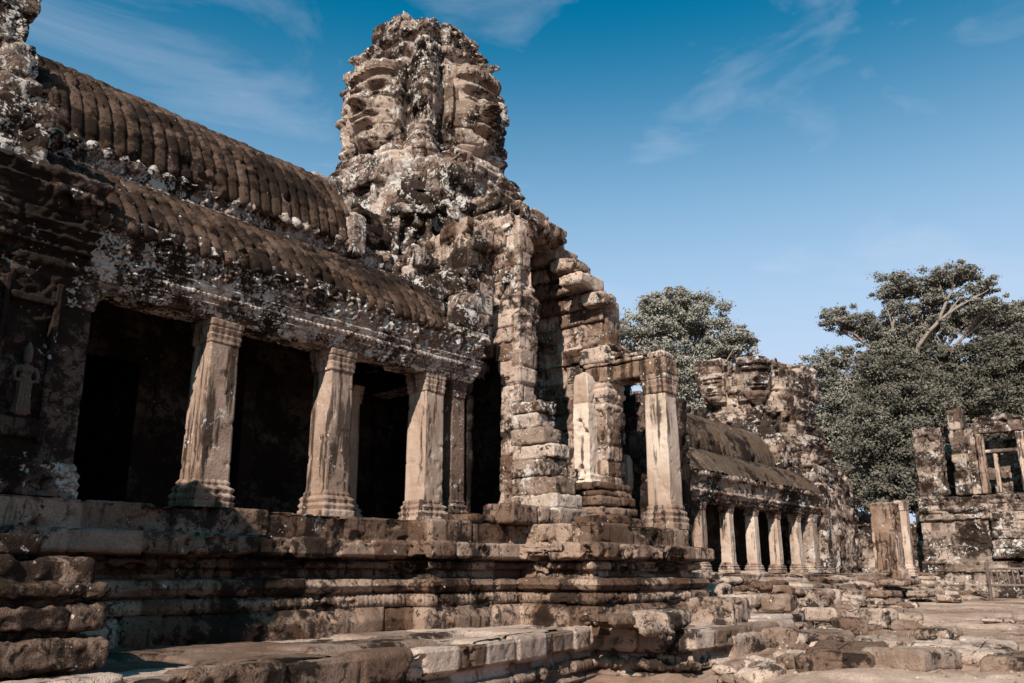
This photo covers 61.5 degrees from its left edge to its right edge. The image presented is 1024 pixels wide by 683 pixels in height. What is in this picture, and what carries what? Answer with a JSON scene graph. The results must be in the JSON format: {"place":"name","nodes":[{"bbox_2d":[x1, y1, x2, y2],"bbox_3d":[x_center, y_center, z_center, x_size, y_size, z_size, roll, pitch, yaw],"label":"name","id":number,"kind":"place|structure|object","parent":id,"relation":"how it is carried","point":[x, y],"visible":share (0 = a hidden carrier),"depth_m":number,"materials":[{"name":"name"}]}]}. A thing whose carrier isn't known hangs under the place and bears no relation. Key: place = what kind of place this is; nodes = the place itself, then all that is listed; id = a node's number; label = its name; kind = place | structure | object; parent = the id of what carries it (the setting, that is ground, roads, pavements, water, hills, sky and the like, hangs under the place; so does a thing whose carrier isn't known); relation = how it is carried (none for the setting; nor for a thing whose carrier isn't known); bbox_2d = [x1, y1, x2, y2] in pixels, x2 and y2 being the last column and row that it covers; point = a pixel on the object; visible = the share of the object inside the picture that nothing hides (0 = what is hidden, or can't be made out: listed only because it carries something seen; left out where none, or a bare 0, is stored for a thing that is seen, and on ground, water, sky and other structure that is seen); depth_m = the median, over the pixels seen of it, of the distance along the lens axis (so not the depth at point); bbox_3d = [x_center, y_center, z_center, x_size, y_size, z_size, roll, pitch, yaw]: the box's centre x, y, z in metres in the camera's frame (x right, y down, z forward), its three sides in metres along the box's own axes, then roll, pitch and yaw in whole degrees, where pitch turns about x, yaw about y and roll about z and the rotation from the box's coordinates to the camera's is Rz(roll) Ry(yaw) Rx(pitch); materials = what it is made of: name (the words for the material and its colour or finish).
{"place":"outdoors","nodes":[
{"label":"outdoors","id":0,"kind":"place"},
{"bbox_2d":[0,0,116,496],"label":"corner pavilion","id":1,"kind":"structure","parent":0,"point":[46,249],"depth_m":8.63,"materials":[{"name":"stone"}]},
{"bbox_2d":[26,0,1023,522],"label":"sky","id":2,"kind":"structure","parent":0,"point":[770,156],"materials":[{"name":"blue"}]},
{"bbox_2d":[281,598,1023,682],"bbox_3d":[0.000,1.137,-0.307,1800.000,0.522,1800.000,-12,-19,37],"label":"ground","id":3,"kind":"structure","parent":0,"point":[974,623],"depth_m":11.24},
{"bbox_2d":[0,609,804,682],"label":"stone terrace","id":4,"kind":"structure","parent":3,"relation":"on","point":[532,654],"depth_m":9.02,"materials":[{"name":"brown stone"}]},
{"bbox_2d":[0,533,109,681],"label":"stair flank","id":5,"kind":"object","parent":4,"relation":"on","point":[47,615],"visible":0.97,"depth_m":5.87,"materials":[{"name":"stone"}]},
{"bbox_2d":[0,494,715,648],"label":"temple platform","id":6,"kind":"structure","parent":4,"relation":"on","point":[178,575],"depth_m":10.69,"materials":[{"name":"stone"}]},
{"bbox_2d":[26,54,493,519],"bbox_3d":[-4.499,-0.617,12.825,4.881,6.469,8.172,-12,-19,37],"label":"temple gallery","id":7,"kind":"object","parent":6,"relation":"on","point":[237,318],"visible":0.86,"depth_m":11.96,"materials":[{"name":"stone"}]},
{"bbox_2d":[386,190,642,526],"bbox_3d":[-0.007,0.394,15.931,3.832,6.131,3.756,-12,-19,37],"label":"ruined doorway","id":8,"kind":"structure","parent":6,"relation":"on","point":[530,447],"depth_m":15.20,"materials":[{"name":"stone"}]},
{"bbox_2d":[330,11,542,394],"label":"face tower","id":9,"kind":"structure","parent":8,"relation":"on","point":[422,123],"depth_m":17.49,"materials":[{"name":"stone"}]},
{"bbox_2d":[579,336,689,529],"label":"portico","id":10,"kind":"structure","parent":6,"relation":"on","point":[613,374],"depth_m":15.13,"materials":[{"name":"stone"}]},
{"bbox_2d":[579,613,634,628],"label":"stone slab","id":11,"kind":"structure","parent":4,"relation":"on","point":[619,620],"depth_m":10.92,"materials":[{"name":"stone"}]},
{"bbox_2d":[639,621,662,636],"bbox_3d":[1.575,3.253,9.712,0.191,0.167,0.272,-12,-19,37],"label":"stone chunk","id":12,"kind":"object","parent":4,"relation":"on","point":[650,629],"visible":0.94,"depth_m":9.64,"materials":[{"name":"stone"}]},
{"bbox_2d":[632,607,690,630],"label":"stone slab","id":13,"kind":"structure","parent":4,"relation":"on","point":[674,619],"depth_m":10.94,"materials":[{"name":"stone"}]},
{"bbox_2d":[692,572,717,591],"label":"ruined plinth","id":14,"kind":"structure","parent":4,"relation":"on","point":[711,578],"depth_m":16.35,"materials":[{"name":"stone"}]},
{"bbox_2d":[623,384,693,545],"bbox_3d":[1.456,2.969,18.717,4.679,3.857,1.556,-12,-19,37],"label":"side chamber","id":15,"kind":"object","parent":14,"relation":"on","point":[635,455],"visible":0.16,"depth_m":17.42,"materials":[{"name":"stone"}]},
{"bbox_2d":[756,612,783,613],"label":"stone slab","id":16,"kind":"structure","parent":4,"relation":"on","point":[771,613],"depth_m":15.81,"materials":[{"name":"stone"}]},
{"bbox_2d":[619,653,660,673],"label":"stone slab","id":17,"kind":"structure","parent":3,"relation":"on","point":[624,668],"depth_m":11.51,"materials":[{"name":"stone"}]},
{"bbox_2d":[659,626,674,640],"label":"stone chunk","id":18,"kind":"object","parent":3,"relation":"on","point":[667,633],"visible":1,"depth_m":9.22,"materials":[{"name":"stone"}]},
{"bbox_2d":[619,285,762,413],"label":"broadleaf tree","id":19,"kind":"object","parent":3,"relation":"on","point":[678,323],"visible":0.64,"depth_m":55.88,"materials":[{"name":"green plant"}]},
{"bbox_2d":[712,664,736,675],"bbox_3d":[2.787,4.207,10.946,0.391,0.141,0.300,21,-16,-37],"label":"stone chunk","id":20,"kind":"object","parent":3,"relation":"on","point":[720,670],"visible":0.41,"depth_m":10.86,"materials":[{"name":"stone"}]},
{"bbox_2d":[722,658,753,670],"bbox_3d":[2.893,4.190,11.025,0.419,0.214,0.323,8,-19,-40],"label":"stone chunk","id":21,"kind":"object","parent":20,"relation":"on","point":[736,664],"visible":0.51,"depth_m":10.96,"materials":[{"name":"stone"}]},
{"bbox_2d":[721,672,735,682],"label":"stone chunk","id":22,"kind":"object","parent":3,"relation":"on","point":[727,677],"visible":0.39,"depth_m":10.50,"materials":[{"name":"stone"}]},
{"bbox_2d":[726,631,768,657],"bbox_3d":[3.125,4.341,12.135,0.944,0.573,0.742,12,-19,-38],"label":"stone slab","id":23,"kind":"object","parent":3,"relation":"on","point":[745,643],"depth_m":11.81,"materials":[{"name":"stone"}]},
{"bbox_2d":[748,655,770,661],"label":"stone chunk","id":24,"kind":"object","parent":3,"relation":"on","point":[755,657],"visible":0.28,"depth_m":11.15,"materials":[{"name":"stone"}]},
{"bbox_2d":[734,661,785,682],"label":"stone chunk","id":25,"kind":"object","parent":3,"relation":"on","point":[761,672],"visible":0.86,"depth_m":10.22,"materials":[{"name":"stone"}]},
{"bbox_2d":[761,659,775,661],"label":"stone chunk","id":26,"kind":"object","parent":3,"relation":"on","point":[766,660],"visible":0.26,"depth_m":11.00,"materials":[{"name":"stone"}]},
{"bbox_2d":[769,662,786,669],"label":"stone chunk","id":27,"kind":"object","parent":3,"relation":"on","point":[781,665],"visible":0.16,"depth_m":10.56,"materials":[{"name":"stone"}]},
{"bbox_2d":[760,593,797,612],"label":"stone slab","id":28,"kind":"structure","parent":3,"relation":"on","point":[784,602],"depth_m":17.79,"materials":[{"name":"stone"}]},
{"bbox_2d":[773,651,788,659],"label":"stone chunk","id":29,"kind":"object","parent":3,"relation":"on","point":[777,654],"visible":0.42,"depth_m":11.29,"materials":[{"name":"stone"}]},
{"bbox_2d":[761,626,801,647],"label":"stone slab","id":30,"kind":"structure","parent":3,"relation":"on","point":[783,637],"depth_m":12.08,"materials":[{"name":"stone"}]},
{"bbox_2d":[776,653,805,669],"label":"stone slab","id":31,"kind":"structure","parent":3,"relation":"on","point":[786,660],"depth_m":10.57,"materials":[{"name":"stone"}]},
{"bbox_2d":[789,650,805,652],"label":"stone chunk","id":32,"kind":"object","parent":3,"relation":"on","point":[795,651],"visible":0.23,"depth_m":11.25,"materials":[{"name":"stone"}]},
{"bbox_2d":[787,644,808,649],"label":"stone chunk","id":33,"kind":"object","parent":3,"relation":"on","point":[799,646],"visible":0.4,"depth_m":11.78,"materials":[{"name":"stone"}]},
{"bbox_2d":[795,622,812,630],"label":"stone slab","id":34,"kind":"structure","parent":3,"relation":"on","point":[802,626],"depth_m":13.76,"materials":[{"name":"stone"}]},
{"bbox_2d":[795,632,814,643],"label":"stone chunk","id":35,"kind":"object","parent":3,"relation":"on","point":[804,637],"visible":0.29,"depth_m":12.13,"materials":[{"name":"stone"}]},
{"bbox_2d":[630,389,983,609],"bbox_3d":[9.019,5.894,30.556,9.058,6.847,25.659,-12,-19,37],"label":"gallery","id":36,"kind":"object","parent":3,"relation":"on","point":[743,497],"visible":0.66,"depth_m":27.79,"materials":[{"name":"stone"}]},
{"bbox_2d":[703,583,732,595],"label":"stone slab","id":37,"kind":"structure","parent":36,"relation":"on","point":[717,589],"depth_m":20.97,"materials":[{"name":"stone"}]},
{"bbox_2d":[693,355,864,574],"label":"face tower","id":38,"kind":"structure","parent":36,"relation":"on","point":[773,402],"depth_m":34.45,"materials":[{"name":"stone"}]},
{"bbox_2d":[839,581,856,584],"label":"stone slab","id":39,"kind":"structure","parent":36,"relation":"on","point":[849,582],"depth_m":29.90,"materials":[{"name":"stone"}]},
{"bbox_2d":[866,590,902,598],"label":"stone slab","id":40,"kind":"structure","parent":36,"relation":"on","point":[883,594],"depth_m":27.74,"materials":[{"name":"stone"}]},
{"bbox_2d":[868,500,918,578],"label":"free pillar","id":41,"kind":"structure","parent":36,"relation":"on","point":[893,549],"depth_m":34.16,"materials":[{"name":"stone"}]},
{"bbox_2d":[878,578,921,586],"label":"stone slab","id":42,"kind":"structure","parent":36,"relation":"on","point":[902,582],"depth_m":30.44,"materials":[{"name":"stone"}]},
{"bbox_2d":[797,598,825,607],"bbox_3d":[7.133,6.487,20.907,0.927,0.482,0.663,-10,-26,41],"label":"stone chunk","id":43,"kind":"object","parent":3,"relation":"on","point":[806,602],"visible":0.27,"depth_m":20.77,"materials":[{"name":"stone"}]},
{"bbox_2d":[809,640,819,646],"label":"stone chunk","id":44,"kind":"object","parent":3,"relation":"on","point":[813,643],"visible":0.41,"depth_m":12.03,"materials":[{"name":"stone"}]},
{"bbox_2d":[792,607,837,622],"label":"stone slab","id":45,"kind":"structure","parent":3,"relation":"on","point":[819,614],"depth_m":16.20,"materials":[{"name":"stone"}]},
{"bbox_2d":[817,622,830,625],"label":"stone chunk","id":46,"kind":"object","parent":3,"relation":"on","point":[823,624],"visible":0.23,"depth_m":15.65,"materials":[{"name":"stone"}]},
{"bbox_2d":[802,628,854,638],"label":"stone slab","id":47,"kind":"structure","parent":3,"relation":"on","point":[848,633],"depth_m":13.16,"materials":[{"name":"stone"}]},
{"bbox_2d":[808,632,849,645],"bbox_3d":[4.498,4.277,12.204,0.513,0.235,0.380,2,-5,32],"label":"stone chunk","id":48,"kind":"object","parent":3,"relation":"on","point":[823,636],"visible":0.41,"depth_m":12.16,"materials":[{"name":"stone"}]},
{"bbox_2d":[818,625,844,629],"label":"stone chunk","id":49,"kind":"object","parent":3,"relation":"on","point":[830,627],"visible":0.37,"depth_m":14.24,"materials":[{"name":"stone"}]},
{"bbox_2d":[793,342,875,513],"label":"broadleaf tree","id":50,"kind":"object","parent":3,"relation":"on","point":[834,382],"visible":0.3,"depth_m":57.63,"materials":[{"name":"green plant"}]},
{"bbox_2d":[829,604,852,615],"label":"stone slab","id":51,"kind":"structure","parent":3,"relation":"on","point":[841,608],"depth_m":18.89,"materials":[{"name":"stone"}]},
{"bbox_2d":[794,639,888,672],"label":"stone slab","id":52,"kind":"structure","parent":3,"relation":"on","point":[825,654],"depth_m":9.72,"materials":[{"name":"stone"}]},
{"bbox_2d":[842,601,854,606],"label":"stone chunk","id":53,"kind":"object","parent":3,"relation":"on","point":[847,603],"visible":0.2,"depth_m":23.12,"materials":[{"name":"stone"}]},
{"bbox_2d":[830,617,868,635],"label":"stone slab","id":54,"kind":"structure","parent":3,"relation":"on","point":[857,625],"depth_m":14.28,"materials":[{"name":"stone"}]},
{"bbox_2d":[841,595,860,608],"bbox_3d":[9.254,7.398,24.154,0.919,0.495,0.712,24,-32,-35],"label":"stone chunk","id":55,"kind":"object","parent":3,"relation":"on","point":[853,601],"visible":0.12,"depth_m":24.03,"materials":[{"name":"stone"}]},
{"bbox_2d":[858,598,874,607],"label":"stone chunk","id":56,"kind":"object","parent":3,"relation":"on","point":[863,603],"visible":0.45,"depth_m":25.82,"materials":[{"name":"stone"}]},
{"bbox_2d":[839,608,898,624],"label":"stone slab","id":57,"kind":"structure","parent":3,"relation":"on","point":[888,614],"depth_m":15.89,"materials":[{"name":"stone"}]},
{"bbox_2d":[868,624,881,630],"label":"stone chunk","id":58,"kind":"object","parent":3,"relation":"on","point":[873,627],"visible":0.51,"depth_m":15.12,"materials":[{"name":"stone"}]},
{"bbox_2d":[865,617,888,629],"bbox_3d":[6.588,5.207,15.800,0.399,0.291,0.519,7,-25,-10],"label":"stone chunk","id":59,"kind":"object","parent":3,"relation":"on","point":[883,623],"visible":0.43,"depth_m":15.59,"materials":[{"name":"stone"}]},
{"bbox_2d":[873,598,881,603],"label":"stone chunk","id":60,"kind":"object","parent":3,"relation":"on","point":[877,600],"visible":0.2,"depth_m":26.18,"materials":[{"name":"stone"}]},
{"bbox_2d":[853,635,907,646],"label":"stone slab","id":61,"kind":"structure","parent":3,"relation":"on","point":[893,641],"depth_m":11.12,"materials":[{"name":"stone"}]},
{"bbox_2d":[867,601,895,608],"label":"stone chunk","id":62,"kind":"object","parent":3,"relation":"on","point":[882,604],"visible":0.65,"depth_m":25.08,"materials":[{"name":"stone"}]},
{"bbox_2d":[858,521,923,572],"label":"stone wall","id":63,"kind":"structure","parent":3,"relation":"on","point":[868,543],"depth_m":41.69,"materials":[{"name":"grey stone"}]},
{"bbox_2d":[882,598,904,605],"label":"stone chunk","id":64,"kind":"object","parent":3,"relation":"on","point":[893,601],"visible":0.27,"depth_m":26.51,"materials":[{"name":"stone"}]},
{"bbox_2d":[888,618,921,630],"bbox_3d":[7.048,5.120,15.420,0.548,0.248,0.423,3,-12,14],"label":"stone chunk","id":65,"kind":"object","parent":3,"relation":"on","point":[898,624],"visible":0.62,"depth_m":15.29,"materials":[{"name":"stone"}]},
{"bbox_2d":[896,602,914,607],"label":"stone chunk","id":66,"kind":"object","parent":3,"relation":"on","point":[906,605],"visible":0.67,"depth_m":25.61,"materials":[{"name":"stone"}]},
{"bbox_2d":[888,607,923,623],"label":"stone slab","id":67,"kind":"structure","parent":3,"relation":"on","point":[916,615],"depth_m":17.50,"materials":[{"name":"stone"}]},
{"bbox_2d":[829,343,987,514],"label":"broadleaf tree","id":68,"kind":"object","parent":3,"relation":"on","point":[879,464],"visible":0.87,"depth_m":48.90,"materials":[{"name":"green plant"}]},
{"bbox_2d":[861,646,962,671],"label":"stone slab","id":69,"kind":"structure","parent":3,"relation":"on","point":[920,658],"depth_m":9.57,"materials":[{"name":"stone"}]},
{"bbox_2d":[908,602,919,607],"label":"stone chunk","id":70,"kind":"object","parent":3,"relation":"on","point":[916,604],"visible":0.41,"depth_m":26.65,"materials":[{"name":"stone"}]},
{"bbox_2d":[816,346,1014,524],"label":"broadleaf tree","id":71,"kind":"object","parent":3,"relation":"on","point":[863,516],"visible":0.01,"depth_m":66.42,"materials":[{"name":"green plant"}]},
{"bbox_2d":[814,604,1023,639],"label":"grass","id":72,"kind":"structure","parent":3,"relation":"on","point":[938,624],"depth_m":15.57,"materials":[{"name":"plant"}]},
{"bbox_2d":[815,259,1023,520],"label":"spreading tree","id":73,"kind":"object","parent":3,"relation":"on","point":[917,329],"visible":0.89,"depth_m":65.01,"materials":[{"name":"green plant"}]},
{"bbox_2d":[906,589,944,597],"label":"stone slab","id":74,"kind":"structure","parent":3,"relation":"on","point":[925,593],"depth_m":29.91,"materials":[{"name":"stone"}]},
{"bbox_2d":[922,623,934,626],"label":"stone chunk","id":75,"kind":"object","parent":3,"relation":"on","point":[927,624],"visible":0.45,"depth_m":16.38,"materials":[{"name":"stone"}]},
{"bbox_2d":[914,625,962,640],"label":"stone slab","id":76,"kind":"structure","parent":3,"relation":"on","point":[933,632],"depth_m":13.17,"materials":[{"name":"stone"}]},
{"bbox_2d":[907,638,981,648],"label":"stone slab","id":77,"kind":"structure","parent":3,"relation":"on","point":[940,642],"depth_m":11.08,"materials":[{"name":"stone"}]},
{"bbox_2d":[936,594,962,602],"bbox_3d":[15.146,8.907,29.774,0.831,0.313,1.329,-8,-17,26],"label":"stone slab","id":78,"kind":"object","parent":3,"relation":"on","point":[950,598],"depth_m":29.25,"materials":[{"name":"stone"}]},
{"bbox_2d":[903,315,1023,440],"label":"broadleaf tree","id":79,"kind":"object","parent":3,"relation":"on","point":[988,382],"visible":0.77,"depth_m":52.79,"materials":[{"name":"green plant"}]},
{"bbox_2d":[911,405,1023,598],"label":"ruined building","id":80,"kind":"structure","parent":3,"relation":"on","point":[970,500],"depth_m":37.39,"materials":[{"name":"stone"}]},
{"bbox_2d":[950,635,1018,666],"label":"stone slab","id":81,"kind":"structure","parent":3,"relation":"on","point":[973,654],"depth_m":10.58,"materials":[{"name":"stone"}]},
{"bbox_2d":[980,616,1018,622],"bbox_3d":[10.226,5.846,18.024,0.626,0.140,1.230,-10,-18,32],"label":"stone slab","id":82,"kind":"object","parent":3,"relation":"on","point":[1001,620],"depth_m":17.64,"materials":[{"name":"stone"}]},
{"bbox_2d":[979,650,1023,671],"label":"stone slab","id":83,"kind":"object","parent":3,"relation":"on","point":[1008,661],"depth_m":9.67,"materials":[{"name":"stone"}]},
{"bbox_2d":[984,562,1023,600],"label":"timber railing","id":84,"kind":"object","parent":3,"relation":"on","point":[987,573],"visible":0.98,"depth_m":32.68,"materials":[{"name":"grey wood"}]},
{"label":"stone chunk","id":85,"kind":"object","parent":3,"relation":"on","visible":0},
{"bbox_2d":[797,588,841,606],"bbox_3d":[7.740,6.553,22.014,1.352,0.478,0.846,14,-21,-43],"label":"stone slab","id":86,"kind":"object","parent":85,"relation":"on","point":[827,597],"depth_m":21.63,"materials":[{"name":"stone"}]},
{"bbox_2d":[755,585,818,596],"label":"stone slab","id":87,"kind":"structure","parent":86,"relation":"on","point":[797,591],"depth_m":20.95,"materials":[{"name":"stone"}]},
{"bbox_2d":[739,580,788,591],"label":"stone slab","id":88,"kind":"structure","parent":87,"relation":"on","point":[757,585],"depth_m":21.14,"materials":[{"name":"stone"}]},
{"bbox_3d":[2.878,4.461,12.863,0.901,0.345,1.065,-12,-19,37],"label":"stone slab","id":89,"kind":"object","parent":3,"relation":"on","visible":0},
{"bbox_2d":[686,596,750,624],"bbox_3d":[3.130,4.137,13.017,0.744,0.551,0.925,-9,-17,29],"label":"stone slab","id":90,"kind":"object","parent":89,"relation":"on","point":[720,610],"depth_m":12.72,"materials":[{"name":"stone"}]},
{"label":"stone chunk","id":91,"kind":"object","parent":3,"relation":"on","visible":0},
{"bbox_2d":[748,661,768,665],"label":"stone chunk","id":92,"kind":"object","parent":91,"relation":"on","point":[753,663],"visible":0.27,"depth_m":10.81,"materials":[{"name":"stone"}]},
{"bbox_2d":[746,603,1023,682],"bbox_3d":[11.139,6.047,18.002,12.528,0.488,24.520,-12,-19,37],"label":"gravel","id":93,"kind":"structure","parent":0,"point":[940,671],"depth_m":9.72,"materials":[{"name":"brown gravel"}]},
{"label":"stone chunk","id":94,"kind":"object","parent":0,"visible":0},
{"bbox_2d":[720,593,766,607],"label":"stone slab","id":95,"kind":"structure","parent":94,"relation":"on","point":[754,599],"depth_m":17.77,"materials":[{"name":"stone"}]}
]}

